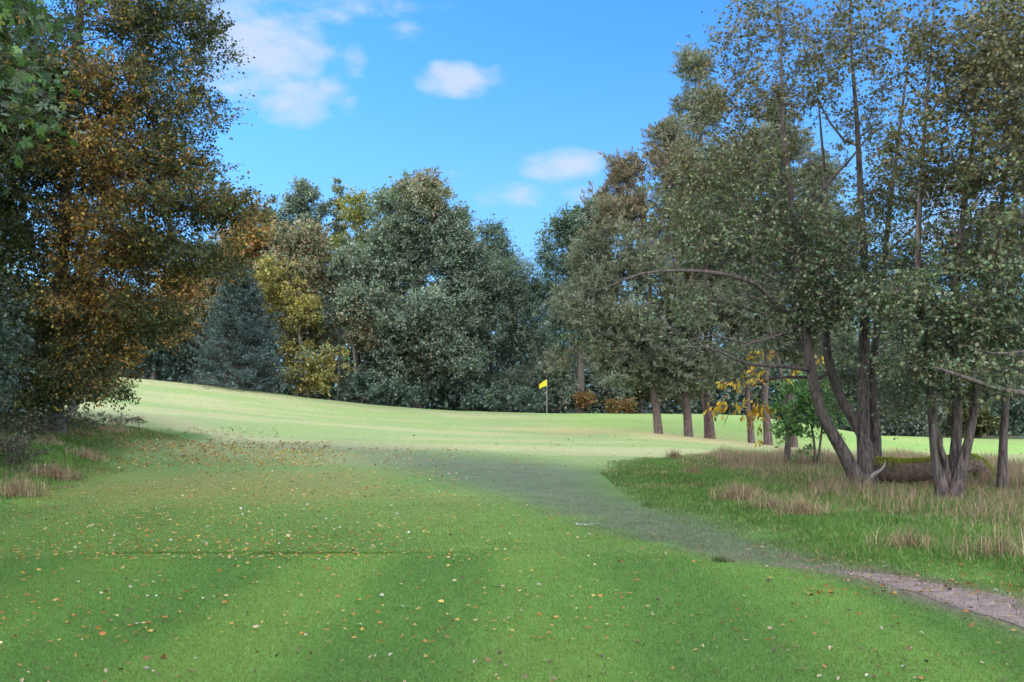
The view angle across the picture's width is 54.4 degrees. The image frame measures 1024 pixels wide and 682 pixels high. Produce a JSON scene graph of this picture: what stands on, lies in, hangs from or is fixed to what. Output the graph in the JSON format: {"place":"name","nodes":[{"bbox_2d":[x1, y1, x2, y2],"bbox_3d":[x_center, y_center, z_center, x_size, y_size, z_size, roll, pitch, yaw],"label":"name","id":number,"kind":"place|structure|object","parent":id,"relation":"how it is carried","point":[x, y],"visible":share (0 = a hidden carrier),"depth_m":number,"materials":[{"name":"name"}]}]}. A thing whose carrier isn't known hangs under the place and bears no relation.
{"place":"outdoors","nodes":[
{"label":"outdoors","id":0,"kind":"place"},
{"bbox_2d":[0,415,210,517],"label":"bank grass","id":1,"kind":"structure","parent":0,"point":[72,439],"depth_m":26.82,"materials":[{"name":"green plant"}]},
{"bbox_2d":[0,377,1023,681],"bbox_3d":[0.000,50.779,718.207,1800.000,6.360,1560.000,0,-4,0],"label":"ground","id":2,"kind":"structure","parent":0,"point":[208,411],"depth_m":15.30,"materials":[{"name":"green plant"}]},
{"bbox_2d":[0,27,23,221],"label":"lime tree","id":3,"kind":"object","parent":2,"relation":"on","point":[11,203],"visible":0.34,"depth_m":29.05,"materials":[{"name":"green plant"}]},
{"bbox_2d":[0,231,45,418],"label":"holly tree","id":4,"kind":"object","parent":2,"relation":"on","point":[25,343],"visible":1,"depth_m":20.79,"materials":[{"name":"green plant"}]},
{"bbox_2d":[0,421,55,467],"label":"bramble bush","id":5,"kind":"object","parent":2,"relation":"on","point":[10,443],"visible":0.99,"depth_m":23.20,"materials":[{"name":"green plant"}]},
{"bbox_2d":[0,471,55,497],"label":"grass tussock","id":6,"kind":"object","parent":2,"relation":"on","point":[13,488],"depth_m":18.72,"materials":[{"name":"beige plant"}]},
{"bbox_2d":[0,0,63,249],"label":"lime tree","id":7,"kind":"object","parent":2,"relation":"on","point":[5,34],"visible":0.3,"depth_m":21.86,"materials":[{"name":"green plant"}]},
{"bbox_2d":[0,17,63,301],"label":"lime tree","id":8,"kind":"object","parent":2,"relation":"on","point":[7,261],"visible":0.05,"depth_m":35.26,"materials":[{"name":"green plant"}]},
{"bbox_2d":[1,459,65,476],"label":"grass","id":9,"kind":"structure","parent":2,"relation":"on","point":[33,470],"depth_m":22.16,"materials":[{"name":"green plant"}]},
{"bbox_2d":[0,404,70,434],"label":"bramble bush","id":10,"kind":"object","parent":2,"relation":"on","point":[33,423],"visible":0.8,"depth_m":27.38,"materials":[{"name":"green plant"}]},
{"bbox_2d":[0,0,105,197],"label":"sycamore tree","id":11,"kind":"object","parent":2,"relation":"on","point":[18,16],"visible":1,"depth_m":9.40,"materials":[{"name":"green plant"}]},
{"bbox_2d":[21,460,85,481],"bbox_3d":[-10.163,2.842,22.169,1.485,0.567,1.367,3,-5,-35],"label":"grass tussock","id":12,"kind":"object","parent":2,"relation":"on","point":[53,472],"depth_m":22.06,"materials":[{"name":"plant"}]},
{"bbox_2d":[8,46,129,413],"bbox_3d":[-15.966,-4.164,35.718,5.318,13.879,5.396,0,-4,0],"label":"beech tree","id":13,"kind":"object","parent":2,"relation":"on","point":[73,412],"visible":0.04,"depth_m":35.43,"materials":[{"name":"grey plant"}]},
{"bbox_2d":[37,406,106,429],"bbox_3d":[-13.736,2.397,30.762,2.080,0.954,2.043,0,-4,0],"label":"bramble bush","id":14,"kind":"object","parent":2,"relation":"on","point":[88,418],"visible":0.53,"depth_m":30.86,"materials":[{"name":"green plant"}]},
{"bbox_2d":[63,443,111,461],"bbox_3d":[-11.217,2.914,26.212,1.192,0.598,1.298,-2,-5,28],"label":"grass tussock","id":15,"kind":"object","parent":2,"relation":"on","point":[91,455],"depth_m":26.18,"materials":[{"name":"beige plant"}]},
{"bbox_2d":[106,409,146,425],"bbox_3d":[-12.949,2.645,33.455,1.360,0.839,1.604,3,-5,-32],"label":"bramble bush","id":16,"kind":"object","parent":2,"relation":"on","point":[136,419],"visible":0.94,"depth_m":33.37,"materials":[{"name":"green plant"}]},
{"bbox_2d":[0,0,286,433],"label":"copper beech","id":17,"kind":"object","parent":2,"relation":"on","point":[122,311],"visible":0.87,"depth_m":27.74,"materials":[{"name":"brown plant"}]},
{"bbox_2d":[96,326,213,383],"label":"holly tree","id":18,"kind":"object","parent":2,"relation":"on","point":[159,361],"visible":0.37,"depth_m":64.58,"materials":[{"name":"green plant"}]},
{"bbox_2d":[113,211,280,381],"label":"beech tree","id":19,"kind":"object","parent":2,"relation":"on","point":[253,245],"visible":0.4,"depth_m":68.15,"materials":[{"name":"orange plant"}]},
{"bbox_2d":[159,231,281,385],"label":"ash tree","id":20,"kind":"object","parent":2,"relation":"on","point":[202,305],"visible":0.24,"depth_m":74.21,"materials":[{"name":"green plant"}]},
{"bbox_2d":[178,264,299,393],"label":"blue spruce","id":21,"kind":"object","parent":2,"relation":"on","point":[224,333],"visible":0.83,"depth_m":62.88,"materials":[{"name":"green plant"}]},
{"bbox_2d":[242,175,341,396],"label":"poplar tree","id":22,"kind":"object","parent":2,"relation":"on","point":[301,198],"visible":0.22,"depth_m":76.20,"materials":[{"name":"green plant"}]},
{"bbox_2d":[249,212,342,374],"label":"maple tree","id":23,"kind":"object","parent":2,"relation":"on","point":[302,251],"visible":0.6,"depth_m":68.43,"materials":[{"name":"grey plant"}]},
{"bbox_2d":[90,550,504,553],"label":"fringe grass","id":24,"kind":"structure","parent":2,"relation":"on","point":[264,552],"depth_m":11.50,"materials":[{"name":"green plant"}]},
{"bbox_2d":[243,253,355,397],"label":"field maple","id":25,"kind":"object","parent":2,"relation":"on","point":[312,372],"visible":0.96,"depth_m":65.20,"materials":[{"name":"yellow plant"}]},
{"bbox_2d":[323,177,349,400],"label":"birch tree","id":26,"kind":"object","parent":2,"relation":"on","point":[336,188],"visible":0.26,"depth_m":77.55,"materials":[{"name":"grey plant"}]},
{"bbox_2d":[323,184,380,402],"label":"lime tree","id":27,"kind":"object","parent":2,"relation":"on","point":[350,212],"visible":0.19,"depth_m":73.99,"materials":[{"name":"green plant"}]},
{"bbox_2d":[318,236,394,402],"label":"maple tree","id":28,"kind":"object","parent":2,"relation":"on","point":[358,268],"visible":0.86,"depth_m":66.64,"materials":[{"name":"green plant"}]},
{"bbox_2d":[334,368,428,406],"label":"laurel bush","id":29,"kind":"object","parent":2,"relation":"on","point":[414,392],"visible":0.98,"depth_m":65.67,"materials":[{"name":"green plant"}]},
{"bbox_2d":[336,165,499,408],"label":"maple tree","id":30,"kind":"object","parent":2,"relation":"on","point":[410,246],"visible":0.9,"depth_m":68.30,"materials":[{"name":"green plant"}]},
{"bbox_2d":[468,213,522,411],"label":"oak tree","id":31,"kind":"object","parent":2,"relation":"on","point":[495,230],"visible":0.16,"depth_m":74.84,"materials":[{"name":"green plant"}]},
{"bbox_2d":[457,382,555,412],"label":"laurel bush","id":32,"kind":"object","parent":2,"relation":"on","point":[491,401],"visible":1,"depth_m":66.07,"materials":[{"name":"green plant"}]},
{"bbox_2d":[0,250,1023,435],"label":"wood","id":33,"kind":"object","parent":2,"relation":"on","point":[444,397],"visible":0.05,"depth_m":85.79,"materials":[{"name":"green plant"}]},
{"bbox_2d":[0,427,1023,643],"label":"leaf litter","id":34,"kind":"object","parent":2,"relation":"on","point":[429,557],"visible":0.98,"depth_m":12.85,"materials":[{"name":"brown plant"}]},
{"bbox_2d":[469,243,567,412],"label":"willow tree","id":35,"kind":"object","parent":2,"relation":"on","point":[509,288],"visible":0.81,"depth_m":70.16,"materials":[{"name":"green plant"}]},
{"bbox_2d":[530,234,584,412],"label":"spruce spire","id":36,"kind":"structure","parent":2,"relation":"on","point":[556,409],"depth_m":73.23,"materials":[{"name":"green plant"}]},
{"bbox_2d":[533,184,631,412],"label":"oak tree","id":37,"kind":"object","parent":2,"relation":"on","point":[567,225],"visible":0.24,"depth_m":66.17,"materials":[{"name":"green plant"}]},
{"bbox_2d":[528,342,641,412],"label":"elder bush","id":38,"kind":"object","parent":2,"relation":"on","point":[562,389],"visible":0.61,"depth_m":66.68,"materials":[{"name":"green plant"}]},
{"bbox_2d":[572,387,636,413],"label":"orange bush","id":39,"kind":"object","parent":2,"relation":"on","point":[584,399],"visible":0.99,"depth_m":65.01,"materials":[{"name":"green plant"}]},
{"bbox_2d":[531,145,737,433],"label":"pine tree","id":40,"kind":"object","parent":2,"relation":"on","point":[623,348],"visible":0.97,"depth_m":46.27,"materials":[{"name":"green plant"}]},
{"bbox_2d":[604,341,715,413],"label":"hazel bush","id":41,"kind":"object","parent":2,"relation":"on","point":[639,394],"visible":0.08,"depth_m":69.83,"materials":[{"name":"green plant"}]},
{"bbox_2d":[661,448,682,458],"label":"grass tussock","id":42,"kind":"object","parent":2,"relation":"on","point":[673,455],"depth_m":30.59,"materials":[{"name":"beige plant"}]},
{"bbox_2d":[634,108,768,436],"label":"pine tree","id":43,"kind":"object","parent":2,"relation":"on","point":[664,132],"visible":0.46,"depth_m":46.93,"materials":[{"name":"green plant"}]},
{"bbox_2d":[654,41,777,438],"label":"pine tree","id":44,"kind":"object","parent":2,"relation":"on","point":[684,70],"visible":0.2,"depth_m":49.24,"materials":[{"name":"green plant"}]},
{"bbox_2d":[706,556,732,562],"bbox_3d":[2.300,2.390,10.927,0.260,0.086,0.245,2,-4,-21],"label":"grass clod","id":45,"kind":"object","parent":2,"relation":"on","point":[717,559],"depth_m":10.91,"materials":[{"name":"green plant"}]},
{"bbox_2d":[697,140,768,437],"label":"pine tree","id":46,"kind":"object","parent":2,"relation":"on","point":[705,416],"visible":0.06,"depth_m":48.97,"materials":[{"name":"green plant"}]},
{"bbox_2d":[705,478,770,501],"bbox_3d":[4.137,2.697,18.230,1.350,0.518,1.272,2,-4,-23],"label":"grass tussock","id":47,"kind":"object","parent":2,"relation":"on","point":[730,491],"depth_m":18.14,"materials":[{"name":"beige plant"}]},
{"bbox_2d":[712,117,804,442],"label":"pine tree","id":48,"kind":"object","parent":2,"relation":"on","point":[751,324],"visible":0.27,"depth_m":47.54,"materials":[{"name":"green plant"}]},
{"bbox_2d":[703,305,824,462],"bbox_3d":[6.864,1.235,27.103,3.342,4.699,1.836,0,-4,0],"label":"cherry tree","id":49,"kind":"object","parent":2,"relation":"on","point":[787,448],"visible":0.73,"depth_m":27.02,"materials":[{"name":"yellow plant"}]},
{"bbox_2d":[590,0,949,486],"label":"alder tree","id":50,"kind":"object","parent":2,"relation":"on","point":[867,431],"visible":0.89,"depth_m":19.86,"materials":[{"name":"green plant"}]},
{"bbox_2d":[731,487,810,511],"bbox_3d":[4.365,2.648,16.807,1.508,0.433,1.345,0,-4,0],"label":"grass tussock","id":51,"kind":"object","parent":2,"relation":"on","point":[764,502],"depth_m":16.68,"materials":[{"name":"beige plant"}]},
{"bbox_2d":[737,89,843,444],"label":"pine tree","id":52,"kind":"object","parent":2,"relation":"on","point":[799,151],"visible":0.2,"depth_m":48.86,"materials":[{"name":"green plant"}]},
{"bbox_2d":[769,490,838,516],"bbox_3d":[4.576,2.560,15.732,1.097,0.460,1.077,4,-6,-45],"label":"grass tussock","id":53,"kind":"object","parent":2,"relation":"on","point":[798,507],"depth_m":15.61,"materials":[{"name":"beige plant"}]},
{"bbox_2d":[764,370,850,466],"bbox_3d":[7.699,2.096,25.896,2.263,2.754,2.060,0,-4,0],"label":"green sapling","id":54,"kind":"object","parent":2,"relation":"on","point":[800,390],"visible":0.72,"depth_m":25.61,"materials":[{"name":"green plant"}]},
{"bbox_2d":[788,148,877,446],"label":"pine tree","id":55,"kind":"object","parent":2,"relation":"on","point":[833,170],"visible":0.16,"depth_m":50.83,"materials":[{"name":"green plant"}]},
{"bbox_2d":[783,327,893,431],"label":"woodland tree","id":56,"kind":"object","parent":2,"relation":"on","point":[853,406],"visible":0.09,"depth_m":70.84,"materials":[{"name":"green plant"}]},
{"bbox_2d":[854,285,960,436],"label":"woodland tree","id":57,"kind":"object","parent":2,"relation":"on","point":[914,426],"visible":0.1,"depth_m":68.55,"materials":[{"name":"green plant"}]},
{"bbox_2d":[861,519,960,552],"bbox_3d":[4.747,2.308,11.959,1.178,0.417,0.999,0,-4,0],"label":"grass tussock","id":58,"kind":"object","parent":2,"relation":"on","point":[905,541],"depth_m":11.89,"materials":[{"name":"plant"}]},
{"bbox_2d":[828,0,1023,499],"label":"alder tree","id":59,"kind":"object","parent":2,"relation":"on","point":[932,321],"visible":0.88,"depth_m":17.31,"materials":[{"name":"green plant"}]},
{"bbox_2d":[870,453,995,482],"bbox_3d":[8.476,2.650,20.228,2.887,0.794,1.180,0,-4,0],"label":"mossy log","id":60,"kind":"object","parent":2,"relation":"on","point":[898,469],"visible":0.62,"depth_m":20.00,"materials":[{"name":"bark"},{"name":"moss"},{"name":"wood"}]},
{"bbox_2d":[920,0,1023,403],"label":"alder tree","id":61,"kind":"object","parent":2,"relation":"on","point":[1001,61],"visible":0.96,"depth_m":15.91,"materials":[{"name":"green plant"}]},
{"bbox_2d":[937,296,1016,437],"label":"woodland tree","id":62,"kind":"object","parent":2,"relation":"on","point":[984,422],"visible":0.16,"depth_m":70.12,"materials":[{"name":"green plant"}]},
{"bbox_2d":[933,0,1023,490],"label":"alder tree","id":63,"kind":"object","parent":2,"relation":"on","point":[1002,468],"visible":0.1,"depth_m":18.61,"materials":[{"name":"green plant"}]},
{"bbox_2d":[937,516,1023,562],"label":"grass tussock","id":64,"kind":"object","parent":2,"relation":"on","point":[1000,547],"depth_m":11.09,"materials":[{"name":"beige plant"}]},
{"bbox_2d":[978,296,1023,437],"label":"woodland tree","id":65,"kind":"object","parent":2,"relation":"on","point":[1016,413],"visible":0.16,"depth_m":69.00,"materials":[{"name":"green plant"}]},
{"bbox_2d":[1,0,1023,412],"label":"sky","id":66,"kind":"structure","parent":0,"point":[515,103],"materials":[{"name":"blue"}]},
{"bbox_2d":[539,380,546,388],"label":"golf flag","id":67,"kind":"object","parent":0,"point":[543,384],"visible":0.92,"depth_m":62.27,"materials":[{"name":"yellow fabric"}]},
{"bbox_2d":[682,463,704,474],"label":"grass tussock","id":68,"kind":"object","parent":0,"point":[694,471],"depth_m":24.52,"materials":[{"name":"beige plant"}]},
{"bbox_2d":[591,453,1023,619],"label":"verge grass","id":69,"kind":"structure","parent":0,"point":[654,476],"depth_m":15.02,"materials":[{"name":"green plant"}]},
{"bbox_2d":[675,445,1023,543],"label":"dry grass","id":70,"kind":"structure","parent":0,"point":[734,457],"depth_m":19.76,"materials":[{"name":"beige plant"}]},
{"bbox_2d":[845,572,1023,626],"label":"dirt path","id":71,"kind":"structure","parent":0,"point":[974,601],"depth_m":8.88,"materials":[{"name":"grey gravel"}]}
]}

